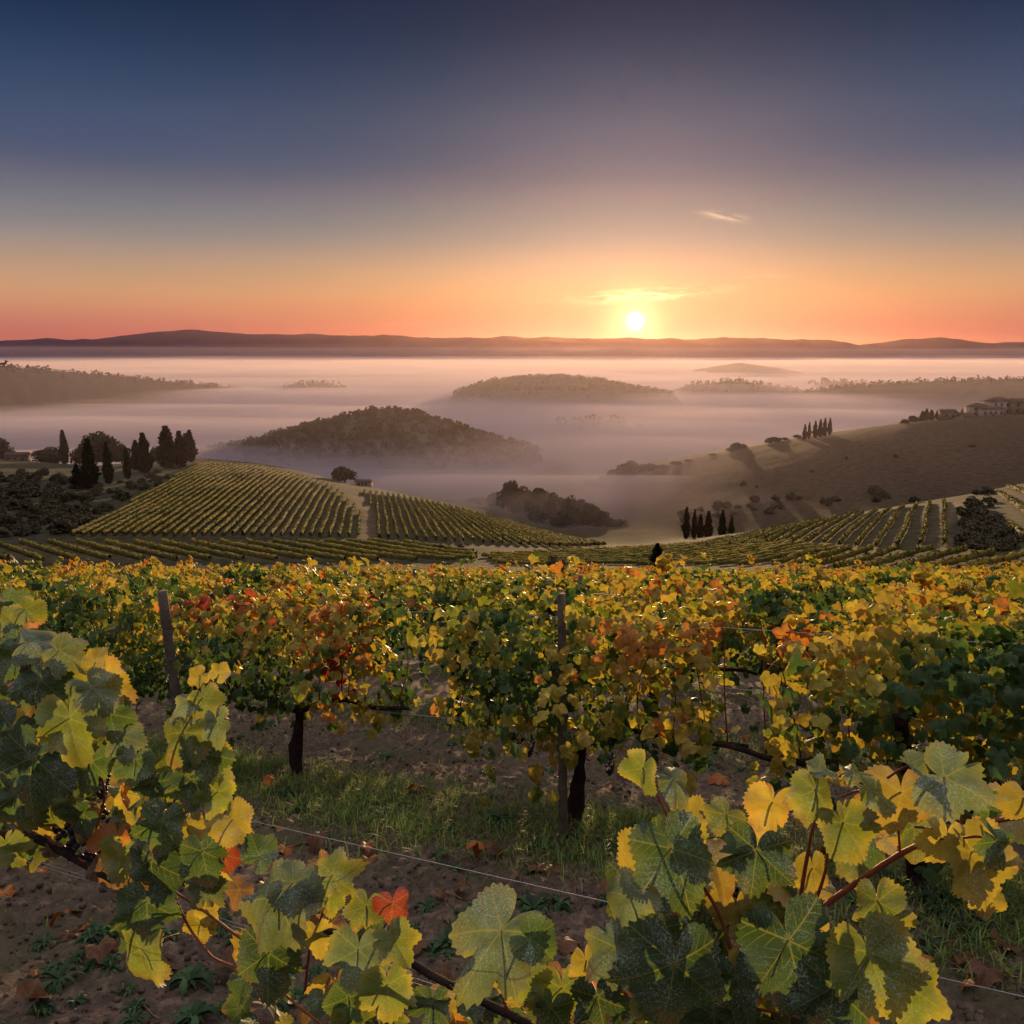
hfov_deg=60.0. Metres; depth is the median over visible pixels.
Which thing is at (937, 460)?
terrain
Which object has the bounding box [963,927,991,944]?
weed
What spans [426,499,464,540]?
vine row
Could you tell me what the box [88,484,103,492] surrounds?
bush
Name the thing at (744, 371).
hill
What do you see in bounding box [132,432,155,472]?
cypress tree
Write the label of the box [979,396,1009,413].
villa
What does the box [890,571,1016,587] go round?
grapevine
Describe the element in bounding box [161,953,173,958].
fallen leaf
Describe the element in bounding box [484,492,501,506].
broadleaf tree
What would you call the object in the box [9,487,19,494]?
bush
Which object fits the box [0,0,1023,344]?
sky
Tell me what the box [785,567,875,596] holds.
grapevine
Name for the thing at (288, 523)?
vine row
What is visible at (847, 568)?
grapevine
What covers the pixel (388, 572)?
grapevine
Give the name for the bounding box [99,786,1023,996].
trellis wire
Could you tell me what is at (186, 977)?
weed
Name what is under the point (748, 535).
vine row
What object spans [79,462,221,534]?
vine row
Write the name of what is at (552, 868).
fallen leaf
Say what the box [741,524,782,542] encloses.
vine row
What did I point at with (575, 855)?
weed
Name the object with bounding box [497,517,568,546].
vine row
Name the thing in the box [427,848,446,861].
weed
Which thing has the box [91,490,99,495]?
bush
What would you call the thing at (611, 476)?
broadleaf tree
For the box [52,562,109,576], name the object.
grapevine
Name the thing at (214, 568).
grapevine
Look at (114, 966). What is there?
weed
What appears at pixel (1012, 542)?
bush
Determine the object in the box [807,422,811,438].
cypress tree
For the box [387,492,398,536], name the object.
vine row
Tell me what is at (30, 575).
grapevine
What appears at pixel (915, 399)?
ridge
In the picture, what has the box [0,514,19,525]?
bush
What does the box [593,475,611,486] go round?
broadleaf tree
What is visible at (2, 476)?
bush
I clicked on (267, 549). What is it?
vine row
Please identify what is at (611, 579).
grapevine
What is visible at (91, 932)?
weed
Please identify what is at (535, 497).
broadleaf tree
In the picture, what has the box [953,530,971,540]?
bush
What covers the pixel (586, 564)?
grapevine
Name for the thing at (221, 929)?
weed
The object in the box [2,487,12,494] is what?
bush
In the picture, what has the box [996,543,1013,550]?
bush
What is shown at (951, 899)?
weed
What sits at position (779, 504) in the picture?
bush
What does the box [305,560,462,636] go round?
grapevine
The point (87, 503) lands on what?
bush
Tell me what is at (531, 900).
weed
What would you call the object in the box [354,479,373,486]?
shed
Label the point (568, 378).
woodland
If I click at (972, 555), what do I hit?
vine row
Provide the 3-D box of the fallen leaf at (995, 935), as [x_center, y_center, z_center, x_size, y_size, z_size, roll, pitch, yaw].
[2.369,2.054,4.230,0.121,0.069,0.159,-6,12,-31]
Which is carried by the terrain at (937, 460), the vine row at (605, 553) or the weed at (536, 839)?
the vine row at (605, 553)
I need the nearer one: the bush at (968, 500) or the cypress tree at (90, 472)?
the bush at (968, 500)
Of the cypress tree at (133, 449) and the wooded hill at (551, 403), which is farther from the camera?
the wooded hill at (551, 403)
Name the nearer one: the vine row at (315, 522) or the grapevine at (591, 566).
the grapevine at (591, 566)
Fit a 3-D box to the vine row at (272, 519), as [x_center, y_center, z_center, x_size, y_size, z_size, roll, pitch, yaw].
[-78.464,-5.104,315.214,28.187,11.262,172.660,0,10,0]
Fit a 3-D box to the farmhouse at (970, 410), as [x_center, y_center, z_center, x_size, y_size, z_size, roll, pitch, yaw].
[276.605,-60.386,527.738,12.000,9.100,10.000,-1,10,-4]
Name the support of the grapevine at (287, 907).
on the ground at (586, 912)
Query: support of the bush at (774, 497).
on the terrain at (937, 460)
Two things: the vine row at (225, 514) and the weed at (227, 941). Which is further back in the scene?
the vine row at (225, 514)
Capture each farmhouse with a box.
[3,452,30,461]
[963,403,991,416]
[976,407,1004,416]
[1008,398,1023,414]
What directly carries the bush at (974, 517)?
on the terrain at (937, 460)
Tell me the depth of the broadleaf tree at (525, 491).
454.00 m
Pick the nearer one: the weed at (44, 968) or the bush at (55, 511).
the weed at (44, 968)
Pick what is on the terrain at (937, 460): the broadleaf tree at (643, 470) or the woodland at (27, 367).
the broadleaf tree at (643, 470)
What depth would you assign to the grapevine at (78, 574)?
18.30 m
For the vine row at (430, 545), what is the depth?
217.13 m
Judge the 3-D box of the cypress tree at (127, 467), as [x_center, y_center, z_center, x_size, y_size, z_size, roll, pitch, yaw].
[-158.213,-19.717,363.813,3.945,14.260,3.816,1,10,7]
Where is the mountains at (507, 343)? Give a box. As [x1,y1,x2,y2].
[0,330,1023,350]
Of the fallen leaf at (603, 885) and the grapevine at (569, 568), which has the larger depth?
the grapevine at (569, 568)
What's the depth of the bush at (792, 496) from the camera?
390.19 m
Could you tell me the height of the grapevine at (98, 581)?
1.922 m
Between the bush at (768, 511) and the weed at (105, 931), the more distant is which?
the bush at (768, 511)
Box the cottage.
[938,409,957,419]
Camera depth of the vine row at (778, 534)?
185.78 m
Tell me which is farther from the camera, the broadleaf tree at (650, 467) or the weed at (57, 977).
the broadleaf tree at (650, 467)
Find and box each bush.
[0,474,4,481]
[0,492,10,499]
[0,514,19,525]
[0,529,10,537]
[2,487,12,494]
[4,477,11,481]
[4,499,17,510]
[4,524,17,530]
[8,484,19,489]
[9,476,21,484]
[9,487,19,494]
[11,525,31,535]
[12,473,24,479]
[12,493,26,498]
[14,480,38,487]
[15,468,28,475]
[15,519,26,526]
[16,502,35,511]
[18,487,39,496]
[21,484,37,490]
[23,498,35,502]
[24,473,43,481]
[25,479,40,488]
[27,506,39,514]
[27,514,42,522]
[27,522,41,533]
[36,467,49,475]
[36,503,57,515]
[41,488,49,495]
[41,493,51,499]
[43,513,54,521]
[45,490,56,498]
[46,518,76,529]
[47,514,63,522]
[48,472,67,481]
[48,509,66,518]
[48,519,75,533]
[52,490,69,501]
[54,486,68,492]
[57,506,67,511]
[59,478,68,484]
[66,492,77,500]
[67,483,86,488]
[67,506,75,512]
[67,517,81,525]
[68,512,96,522]
[75,505,91,513]
[78,491,95,501]
[81,500,92,507]
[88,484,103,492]
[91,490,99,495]
[92,505,102,513]
[99,502,114,509]
[106,488,113,493]
[111,489,132,498]
[125,480,140,487]
[137,481,148,489]
[153,475,162,479]
[153,480,162,485]
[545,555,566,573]
[676,509,692,515]
[711,500,726,509]
[711,513,720,516]
[723,501,732,507]
[749,495,760,502]
[762,508,774,513]
[770,494,780,500]
[771,500,785,508]
[785,492,797,500]
[819,497,832,505]
[828,495,842,500]
[867,484,882,493]
[870,494,881,501]
[878,489,887,494]
[908,495,920,502]
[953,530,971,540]
[954,535,970,545]
[957,527,976,534]
[958,516,966,525]
[958,520,982,530]
[960,506,986,516]
[962,496,978,506]
[962,533,982,545]
[967,537,999,550]
[968,499,987,508]
[968,514,979,519]
[968,525,986,533]
[971,489,979,494]
[975,524,993,535]
[977,518,1003,529]
[979,486,997,494]
[979,514,1006,526]
[984,496,996,503]
[988,513,1006,522]
[989,527,1004,535]
[991,526,1023,541]
[994,539,1003,544]
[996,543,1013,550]
[1002,536,1020,548]
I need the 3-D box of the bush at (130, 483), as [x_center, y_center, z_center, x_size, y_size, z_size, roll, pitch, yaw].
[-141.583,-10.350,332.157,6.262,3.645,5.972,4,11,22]
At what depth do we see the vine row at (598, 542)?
289.94 m
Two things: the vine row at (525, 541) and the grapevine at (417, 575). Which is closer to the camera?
the grapevine at (417, 575)
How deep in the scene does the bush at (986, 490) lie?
215.37 m
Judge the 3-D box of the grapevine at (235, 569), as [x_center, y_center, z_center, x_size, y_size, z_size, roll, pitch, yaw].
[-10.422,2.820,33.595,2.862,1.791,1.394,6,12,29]
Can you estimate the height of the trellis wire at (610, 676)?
2.455 m
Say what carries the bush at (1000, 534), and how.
on the terrain at (937, 460)
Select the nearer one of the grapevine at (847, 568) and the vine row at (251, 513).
the grapevine at (847, 568)
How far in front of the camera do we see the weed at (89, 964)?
4.11 m
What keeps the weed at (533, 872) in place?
on the ground at (586, 912)
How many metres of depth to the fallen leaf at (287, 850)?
5.61 m
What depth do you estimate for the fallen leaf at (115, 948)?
4.22 m
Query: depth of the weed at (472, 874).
5.18 m
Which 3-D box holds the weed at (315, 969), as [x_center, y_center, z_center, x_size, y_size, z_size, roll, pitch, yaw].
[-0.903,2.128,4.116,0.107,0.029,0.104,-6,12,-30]
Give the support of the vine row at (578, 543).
on the terrain at (937, 460)
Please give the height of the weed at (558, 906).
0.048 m
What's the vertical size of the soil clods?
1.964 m
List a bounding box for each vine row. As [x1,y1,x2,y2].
[0,541,45,559]
[0,552,10,558]
[18,537,76,558]
[46,538,111,558]
[70,461,217,534]
[76,538,144,559]
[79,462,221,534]
[90,462,226,535]
[101,463,231,534]
[105,538,177,559]
[111,463,237,534]
[122,463,242,534]
[129,461,212,501]
[131,464,247,534]
[133,538,211,558]
[141,465,252,534]
[152,465,257,534]
[161,465,262,534]
[161,538,244,558]
[172,466,267,534]
[173,461,207,476]
[182,467,271,534]
[191,468,276,534]
[191,538,277,558]
[201,469,280,534]
[210,470,285,534]
[219,538,312,558]
[221,471,289,534]
[231,472,294,534]
[241,473,298,534]
[245,537,347,559]
[250,475,303,534]
[260,477,308,534]
[269,477,313,534]
[272,538,380,559]
[280,479,318,534]
[289,481,323,534]
[296,538,417,559]
[300,482,329,534]
[309,485,333,534]
[318,488,338,535]
[323,537,457,560]
[327,492,343,534]
[337,497,348,534]
[347,503,354,535]
[348,537,477,558]
[357,509,361,535]
[367,537,477,554]
[369,490,371,504]
[375,491,380,535]
[381,491,389,537]
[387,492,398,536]
[392,493,408,537]
[397,493,418,538]
[403,494,427,538]
[403,539,473,551]
[409,495,436,538]
[415,497,446,540]
[420,498,455,540]
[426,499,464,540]
[431,500,474,540]
[437,501,484,541]
[443,503,493,541]
[449,504,503,543]
[455,505,511,543]
[461,507,521,543]
[468,508,530,544]
[476,511,539,544]
[479,539,771,557]
[483,513,550,545]
[487,539,776,559]
[489,514,560,546]
[490,538,766,556]
[491,539,788,563]
[496,539,793,564]
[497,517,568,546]
[504,518,575,545]
[512,521,582,545]
[514,537,763,554]
[523,523,587,545]
[532,526,591,545]
[533,537,753,552]
[541,529,596,544]
[548,537,747,551]
[549,531,599,544]
[567,538,734,549]
[571,535,604,544]
[594,539,722,548]
[617,538,719,546]
[632,540,703,545]
[671,539,806,564]
[692,542,815,564]
[696,535,729,544]
[707,531,746,543]
[717,544,823,564]
[718,529,758,542]
[727,526,771,542]
[738,545,852,565]
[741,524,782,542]
[753,522,794,542]
[765,520,809,541]
[769,542,832,564]
[777,516,824,540]
[788,544,853,564]
[791,514,837,541]
[805,511,851,541]
[809,544,875,566]
[821,509,864,543]
[831,543,901,568]
[836,506,878,544]
[854,504,891,545]
[861,544,932,567]
[874,502,905,546]
[891,543,968,566]
[894,501,917,543]
[917,499,931,545]
[923,546,996,569]
[941,497,947,545]
[956,548,1023,568]
[994,560,1023,569]
[997,489,1023,512]
[1006,483,1023,493]
[1007,519,1023,539]
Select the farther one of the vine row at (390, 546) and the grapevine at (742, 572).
the vine row at (390, 546)
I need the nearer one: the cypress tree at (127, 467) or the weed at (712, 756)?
the weed at (712, 756)
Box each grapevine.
[0,554,92,632]
[0,560,25,577]
[0,562,46,592]
[0,562,257,710]
[0,565,72,618]
[0,587,254,987]
[3,556,77,581]
[6,561,125,635]
[46,556,157,642]
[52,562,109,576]
[56,558,140,585]
[85,555,267,672]
[112,558,198,625]
[121,556,242,646]
[130,556,453,776]
[175,560,279,594]
[175,832,629,1023]
[202,563,400,674]
[204,561,348,654]
[216,561,259,570]
[252,569,347,622]
[260,562,312,579]
[273,572,351,623]
[299,569,369,590]
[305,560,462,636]
[310,563,359,579]
[310,563,366,575]
[333,569,445,645]
[337,550,581,710]
[354,567,408,574]
[357,563,421,575]
[380,566,422,580]
[410,554,748,824]
[412,565,482,593]
[424,561,594,651]
[426,564,489,574]
[427,563,564,620]
[448,570,498,579]
[476,567,553,575]
[490,562,604,581]
[496,564,590,579]
[519,551,801,720]
[519,561,581,575]
[532,562,596,573]
[535,568,680,659]
[550,567,754,676]
[563,571,612,586]
[567,563,604,571]
[579,564,679,581]
[579,566,661,575]
[584,569,696,604]
[584,740,1023,1023]
[596,565,653,572]
[647,565,724,577]
[648,566,734,578]
[660,554,831,666]
[698,576,807,633]
[706,574,772,586]
[712,561,1023,888]
[719,570,789,579]
[720,562,811,582]
[731,559,982,694]
[735,564,771,575]
[740,564,1023,751]
[763,562,808,573]
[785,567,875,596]
[787,568,839,578]
[799,567,873,583]
[802,552,1001,632]
[815,565,881,571]
[819,565,877,580]
[859,567,906,574]
[863,562,934,571]
[877,566,938,577]
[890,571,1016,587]
[891,565,1005,580]
[906,568,993,577]
[928,564,1013,577]
[930,562,1008,575]
[932,566,1023,641]
[950,561,1023,578]
[950,563,1007,571]
[980,584,1007,603]
[984,573,1019,579]
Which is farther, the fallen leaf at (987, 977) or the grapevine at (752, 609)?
the grapevine at (752, 609)
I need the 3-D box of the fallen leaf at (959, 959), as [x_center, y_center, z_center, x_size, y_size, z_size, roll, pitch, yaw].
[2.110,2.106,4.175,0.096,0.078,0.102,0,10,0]
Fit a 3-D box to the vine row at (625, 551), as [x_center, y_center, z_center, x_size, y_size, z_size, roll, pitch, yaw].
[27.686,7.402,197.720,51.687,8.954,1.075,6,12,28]
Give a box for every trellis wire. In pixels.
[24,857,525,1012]
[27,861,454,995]
[32,597,1015,643]
[86,637,1013,713]
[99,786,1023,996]
[153,684,752,756]
[245,594,1010,615]
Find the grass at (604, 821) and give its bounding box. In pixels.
[0,645,1023,1023]
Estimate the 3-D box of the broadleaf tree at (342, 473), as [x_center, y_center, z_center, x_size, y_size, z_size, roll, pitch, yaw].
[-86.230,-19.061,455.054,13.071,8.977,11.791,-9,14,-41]
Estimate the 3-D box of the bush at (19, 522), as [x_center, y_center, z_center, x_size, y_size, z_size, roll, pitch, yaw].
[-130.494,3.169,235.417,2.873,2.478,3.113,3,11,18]
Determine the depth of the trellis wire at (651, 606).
8.47 m
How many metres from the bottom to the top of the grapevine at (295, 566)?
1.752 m
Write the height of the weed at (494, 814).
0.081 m
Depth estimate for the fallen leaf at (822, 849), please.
5.38 m
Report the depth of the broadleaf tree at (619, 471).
576.65 m
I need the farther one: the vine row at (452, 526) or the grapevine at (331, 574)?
the vine row at (452, 526)
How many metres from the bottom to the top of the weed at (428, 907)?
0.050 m
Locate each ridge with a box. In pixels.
[0,366,272,425]
[769,378,1023,416]
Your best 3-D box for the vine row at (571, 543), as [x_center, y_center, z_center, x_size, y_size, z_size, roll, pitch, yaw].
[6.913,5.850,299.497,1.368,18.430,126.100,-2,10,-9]
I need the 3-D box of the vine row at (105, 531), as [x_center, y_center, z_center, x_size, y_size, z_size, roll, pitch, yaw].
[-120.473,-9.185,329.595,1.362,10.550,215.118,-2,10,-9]
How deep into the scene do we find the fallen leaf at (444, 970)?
4.04 m
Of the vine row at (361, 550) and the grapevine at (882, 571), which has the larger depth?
the vine row at (361, 550)
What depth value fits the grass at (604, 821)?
6.14 m
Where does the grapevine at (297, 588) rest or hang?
on the ground at (586, 912)
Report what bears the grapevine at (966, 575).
on the ground at (586, 912)
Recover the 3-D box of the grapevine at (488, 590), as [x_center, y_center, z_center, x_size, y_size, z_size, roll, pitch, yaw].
[-0.682,1.427,10.056,2.829,2.080,1.658,6,12,29]
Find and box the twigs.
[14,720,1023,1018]
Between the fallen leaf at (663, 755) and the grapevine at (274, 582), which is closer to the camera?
the fallen leaf at (663, 755)
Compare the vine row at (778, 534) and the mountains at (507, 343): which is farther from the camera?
the mountains at (507, 343)
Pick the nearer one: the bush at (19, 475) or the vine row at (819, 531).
the vine row at (819, 531)
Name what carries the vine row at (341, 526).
on the terrain at (937, 460)
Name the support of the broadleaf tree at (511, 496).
on the terrain at (937, 460)
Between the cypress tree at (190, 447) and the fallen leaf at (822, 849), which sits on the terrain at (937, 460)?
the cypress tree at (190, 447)
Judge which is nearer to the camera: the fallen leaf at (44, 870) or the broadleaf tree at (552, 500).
the fallen leaf at (44, 870)
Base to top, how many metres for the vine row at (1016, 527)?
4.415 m
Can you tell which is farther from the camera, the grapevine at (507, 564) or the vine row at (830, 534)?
the vine row at (830, 534)
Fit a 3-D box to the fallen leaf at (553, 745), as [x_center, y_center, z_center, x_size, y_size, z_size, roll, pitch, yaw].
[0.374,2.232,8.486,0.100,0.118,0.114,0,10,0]
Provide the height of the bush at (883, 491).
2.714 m
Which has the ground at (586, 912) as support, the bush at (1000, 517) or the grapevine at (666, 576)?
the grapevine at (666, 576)
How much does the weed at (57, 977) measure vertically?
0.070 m
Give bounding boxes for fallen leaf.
[0,884,17,896]
[16,978,49,1000]
[29,969,40,975]
[37,865,46,873]
[49,908,67,927]
[57,926,76,941]
[80,917,92,929]
[84,935,115,966]
[110,937,119,953]
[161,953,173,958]
[216,945,237,972]
[263,775,274,786]
[277,844,293,855]
[305,831,326,855]
[345,895,350,903]
[354,855,376,861]
[358,841,376,854]
[407,783,425,793]
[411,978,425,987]
[412,940,427,953]
[435,886,448,899]
[436,963,450,978]
[454,878,471,896]
[465,841,487,856]
[483,840,502,857]
[526,863,545,871]
[534,855,562,873]
[546,741,555,750]
[556,936,578,955]
[586,751,597,759]
[599,876,607,891]
[605,782,617,787]
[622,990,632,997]
[659,752,667,758]
[708,773,729,785]
[739,733,750,741]
[802,748,813,757]
[814,846,825,854]
[921,954,933,962]
[952,950,972,963]
[961,979,976,991]
[964,955,1003,988]
[989,927,1023,953]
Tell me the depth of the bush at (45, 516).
241.00 m
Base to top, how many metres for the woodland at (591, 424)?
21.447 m
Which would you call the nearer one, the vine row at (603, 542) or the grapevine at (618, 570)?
the grapevine at (618, 570)
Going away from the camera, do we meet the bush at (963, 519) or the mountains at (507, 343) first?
the bush at (963, 519)
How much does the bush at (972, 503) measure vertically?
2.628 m
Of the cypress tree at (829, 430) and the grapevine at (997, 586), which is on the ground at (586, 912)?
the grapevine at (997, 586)
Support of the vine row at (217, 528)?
on the terrain at (937, 460)
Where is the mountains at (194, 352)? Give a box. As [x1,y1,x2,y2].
[0,344,1023,360]
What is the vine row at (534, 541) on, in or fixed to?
on the terrain at (937, 460)
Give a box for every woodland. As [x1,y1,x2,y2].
[0,360,249,390]
[195,405,543,468]
[278,380,347,393]
[447,373,678,406]
[540,413,645,433]
[675,377,799,398]
[765,374,1023,397]
[807,377,868,388]
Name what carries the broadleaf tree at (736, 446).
on the terrain at (937, 460)
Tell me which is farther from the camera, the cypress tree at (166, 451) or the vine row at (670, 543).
the cypress tree at (166, 451)
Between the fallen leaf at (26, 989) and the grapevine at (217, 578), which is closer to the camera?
the fallen leaf at (26, 989)
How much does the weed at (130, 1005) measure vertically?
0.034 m
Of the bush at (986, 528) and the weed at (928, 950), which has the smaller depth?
the weed at (928, 950)
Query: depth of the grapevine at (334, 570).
35.46 m
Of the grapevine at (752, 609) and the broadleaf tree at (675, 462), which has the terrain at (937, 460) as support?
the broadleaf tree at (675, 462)
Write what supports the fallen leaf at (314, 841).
on the ground at (586, 912)
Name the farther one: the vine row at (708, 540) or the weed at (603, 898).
the vine row at (708, 540)
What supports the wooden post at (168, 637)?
on the ground at (586, 912)
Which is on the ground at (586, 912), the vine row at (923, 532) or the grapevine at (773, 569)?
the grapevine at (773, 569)
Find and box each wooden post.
[157,590,180,719]
[557,593,567,839]
[578,575,582,585]
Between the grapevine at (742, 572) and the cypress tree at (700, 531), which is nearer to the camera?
the grapevine at (742, 572)
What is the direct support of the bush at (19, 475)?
on the terrain at (937, 460)
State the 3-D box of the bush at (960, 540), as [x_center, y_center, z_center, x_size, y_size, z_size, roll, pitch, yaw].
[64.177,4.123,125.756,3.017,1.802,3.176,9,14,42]
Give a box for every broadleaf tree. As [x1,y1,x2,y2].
[0,438,15,459]
[30,446,59,462]
[69,445,83,464]
[77,431,125,464]
[111,445,130,463]
[149,446,156,461]
[331,466,357,481]
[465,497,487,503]
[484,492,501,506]
[495,479,524,512]
[518,486,530,511]
[522,487,545,515]
[527,504,553,521]
[540,492,563,516]
[549,510,576,527]
[560,495,581,522]
[576,499,592,521]
[577,503,600,523]
[587,510,612,525]
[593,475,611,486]
[598,519,628,526]
[605,470,623,482]
[607,469,619,484]
[612,463,629,480]
[620,460,640,476]
[635,464,648,473]
[645,463,657,470]
[656,464,667,468]
[670,461,681,464]
[729,442,741,450]
[767,437,781,441]
[899,419,909,423]
[908,416,921,422]
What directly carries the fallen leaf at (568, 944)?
on the ground at (586, 912)
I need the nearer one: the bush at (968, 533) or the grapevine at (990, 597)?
the grapevine at (990, 597)
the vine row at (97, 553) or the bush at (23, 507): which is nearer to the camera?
the vine row at (97, 553)
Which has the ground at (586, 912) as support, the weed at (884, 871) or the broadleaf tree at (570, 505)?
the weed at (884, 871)
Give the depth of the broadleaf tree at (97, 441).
460.68 m
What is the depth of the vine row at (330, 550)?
205.86 m
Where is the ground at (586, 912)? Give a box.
[0,610,1023,1023]
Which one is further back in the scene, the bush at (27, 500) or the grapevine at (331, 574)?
the bush at (27, 500)
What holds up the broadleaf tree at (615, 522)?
on the terrain at (937, 460)
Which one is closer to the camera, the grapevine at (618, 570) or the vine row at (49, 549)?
the grapevine at (618, 570)
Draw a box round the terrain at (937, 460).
[0,360,1023,572]
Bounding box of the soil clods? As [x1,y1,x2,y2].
[0,709,1023,1023]
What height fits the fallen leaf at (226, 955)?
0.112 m
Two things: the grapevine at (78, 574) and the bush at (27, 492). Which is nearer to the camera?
the grapevine at (78, 574)
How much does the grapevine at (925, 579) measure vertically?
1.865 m
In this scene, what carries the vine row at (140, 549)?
on the terrain at (937, 460)
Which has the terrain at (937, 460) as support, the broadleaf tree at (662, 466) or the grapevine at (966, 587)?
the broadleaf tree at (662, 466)
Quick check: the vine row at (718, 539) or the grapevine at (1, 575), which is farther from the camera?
the vine row at (718, 539)
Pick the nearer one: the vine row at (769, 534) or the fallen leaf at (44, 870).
the fallen leaf at (44, 870)
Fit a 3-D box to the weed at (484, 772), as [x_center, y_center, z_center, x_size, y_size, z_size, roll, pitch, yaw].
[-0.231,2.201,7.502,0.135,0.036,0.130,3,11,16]
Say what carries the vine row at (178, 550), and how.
on the terrain at (937, 460)
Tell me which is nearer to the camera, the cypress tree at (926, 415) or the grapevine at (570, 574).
the grapevine at (570, 574)
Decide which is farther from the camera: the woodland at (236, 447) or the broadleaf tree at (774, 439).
the woodland at (236, 447)
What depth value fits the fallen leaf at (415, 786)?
6.73 m
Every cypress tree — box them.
[58,429,68,463]
[67,464,84,488]
[78,438,101,488]
[101,441,114,483]
[122,447,131,478]
[129,440,138,469]
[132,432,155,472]
[155,425,179,467]
[174,431,189,466]
[185,430,198,461]
[647,543,663,565]
[681,507,690,538]
[691,509,697,538]
[697,514,704,537]
[703,511,713,536]
[717,510,727,534]
[728,515,734,533]
[802,424,806,439]
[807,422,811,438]
[812,420,818,437]
[817,419,822,436]
[822,418,827,435]
[827,418,832,434]
[919,411,925,420]
[924,409,929,420]
[928,410,935,419]
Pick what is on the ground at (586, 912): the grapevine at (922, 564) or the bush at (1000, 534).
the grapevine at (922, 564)
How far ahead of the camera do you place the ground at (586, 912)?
5.56 m
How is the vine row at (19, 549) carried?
on the terrain at (937, 460)
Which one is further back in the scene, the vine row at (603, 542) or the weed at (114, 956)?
the vine row at (603, 542)
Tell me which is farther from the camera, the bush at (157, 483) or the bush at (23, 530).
the bush at (157, 483)
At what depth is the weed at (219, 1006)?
3.82 m
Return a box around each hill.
[196,411,541,474]
[276,383,355,397]
[449,376,685,410]
[539,421,643,433]
[672,381,802,403]
[686,363,820,379]
[808,383,855,389]
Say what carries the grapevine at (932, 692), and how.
on the ground at (586, 912)
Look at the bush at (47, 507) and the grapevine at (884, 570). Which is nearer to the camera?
the grapevine at (884, 570)
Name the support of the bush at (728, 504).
on the terrain at (937, 460)
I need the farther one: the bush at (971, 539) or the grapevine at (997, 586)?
the bush at (971, 539)
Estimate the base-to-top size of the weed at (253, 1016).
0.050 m
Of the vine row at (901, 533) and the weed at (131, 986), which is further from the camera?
the vine row at (901, 533)
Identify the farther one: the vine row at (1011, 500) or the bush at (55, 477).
the bush at (55, 477)
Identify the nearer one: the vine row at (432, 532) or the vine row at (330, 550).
the vine row at (330, 550)
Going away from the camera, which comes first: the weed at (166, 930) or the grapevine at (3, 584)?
the weed at (166, 930)
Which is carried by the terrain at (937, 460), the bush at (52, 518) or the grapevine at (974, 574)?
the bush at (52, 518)
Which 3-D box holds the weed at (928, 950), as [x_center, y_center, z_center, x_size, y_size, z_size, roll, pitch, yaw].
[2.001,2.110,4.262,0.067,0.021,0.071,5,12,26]
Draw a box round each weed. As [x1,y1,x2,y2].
[26,998,56,1018]
[28,933,53,952]
[34,958,86,996]
[39,966,48,975]
[45,962,60,970]
[48,960,63,970]
[63,991,90,1009]
[69,949,85,963]
[73,927,103,945]
[80,958,99,973]
[81,919,109,935]
[95,924,114,941]
[97,960,121,976]
[102,952,122,965]
[107,922,119,938]
[116,979,138,999]
[118,1006,153,1023]
[119,997,150,1014]
[161,928,171,937]
[163,927,184,942]
[166,961,217,999]
[170,999,222,1023]
[211,910,235,939]
[214,1000,227,1016]
[220,927,240,949]
[235,1014,256,1023]
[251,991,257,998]
[270,785,298,800]
[276,989,295,1014]
[286,802,313,814]
[287,982,309,1008]
[305,964,329,974]
[308,968,327,983]
[358,728,380,735]
[375,751,396,761]
[409,921,423,930]
[411,894,439,914]
[422,938,449,958]
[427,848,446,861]
[427,924,454,952]
[434,824,458,834]
[437,861,463,872]
[443,739,459,746]
[443,949,455,958]
[453,907,463,914]
[462,901,472,908]
[465,872,477,882]
[477,768,487,776]
[483,808,509,828]
[504,812,519,823]
[516,891,554,911]
[524,867,543,875]
[528,836,554,853]
[533,902,550,913]
[544,766,554,774]
[551,893,573,912]
[563,831,578,842]
[564,851,582,860]
[596,893,607,907]
[607,843,618,856]
[690,752,725,770]
[842,893,857,908]
[878,862,894,878]
[891,875,917,893]
[907,881,954,911]
[910,919,925,932]
[915,934,945,948]
[921,946,933,955]
[923,900,956,918]
[937,887,965,908]
[938,915,970,934]
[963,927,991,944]
[969,915,1006,940]
[974,939,994,947]
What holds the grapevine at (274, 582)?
on the ground at (586, 912)
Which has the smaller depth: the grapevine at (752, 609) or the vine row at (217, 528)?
the grapevine at (752, 609)
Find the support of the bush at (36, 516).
on the terrain at (937, 460)
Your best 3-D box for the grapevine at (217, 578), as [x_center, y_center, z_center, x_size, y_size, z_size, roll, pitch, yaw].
[-4.868,1.582,12.480,2.874,2.021,1.298,4,11,23]
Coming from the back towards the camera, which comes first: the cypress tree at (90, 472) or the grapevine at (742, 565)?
the cypress tree at (90, 472)
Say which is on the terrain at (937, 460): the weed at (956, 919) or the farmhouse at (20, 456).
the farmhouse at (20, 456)
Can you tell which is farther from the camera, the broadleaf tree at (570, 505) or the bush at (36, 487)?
the broadleaf tree at (570, 505)
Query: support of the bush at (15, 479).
on the terrain at (937, 460)
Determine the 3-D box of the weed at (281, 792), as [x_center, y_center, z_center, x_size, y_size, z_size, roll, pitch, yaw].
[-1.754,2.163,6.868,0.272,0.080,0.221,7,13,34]
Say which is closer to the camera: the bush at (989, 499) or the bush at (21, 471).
the bush at (989, 499)
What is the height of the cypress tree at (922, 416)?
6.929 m
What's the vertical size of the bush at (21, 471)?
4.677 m
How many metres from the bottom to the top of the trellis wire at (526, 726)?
2.457 m
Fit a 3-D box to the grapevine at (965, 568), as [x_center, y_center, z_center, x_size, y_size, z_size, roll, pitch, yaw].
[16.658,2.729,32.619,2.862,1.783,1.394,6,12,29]

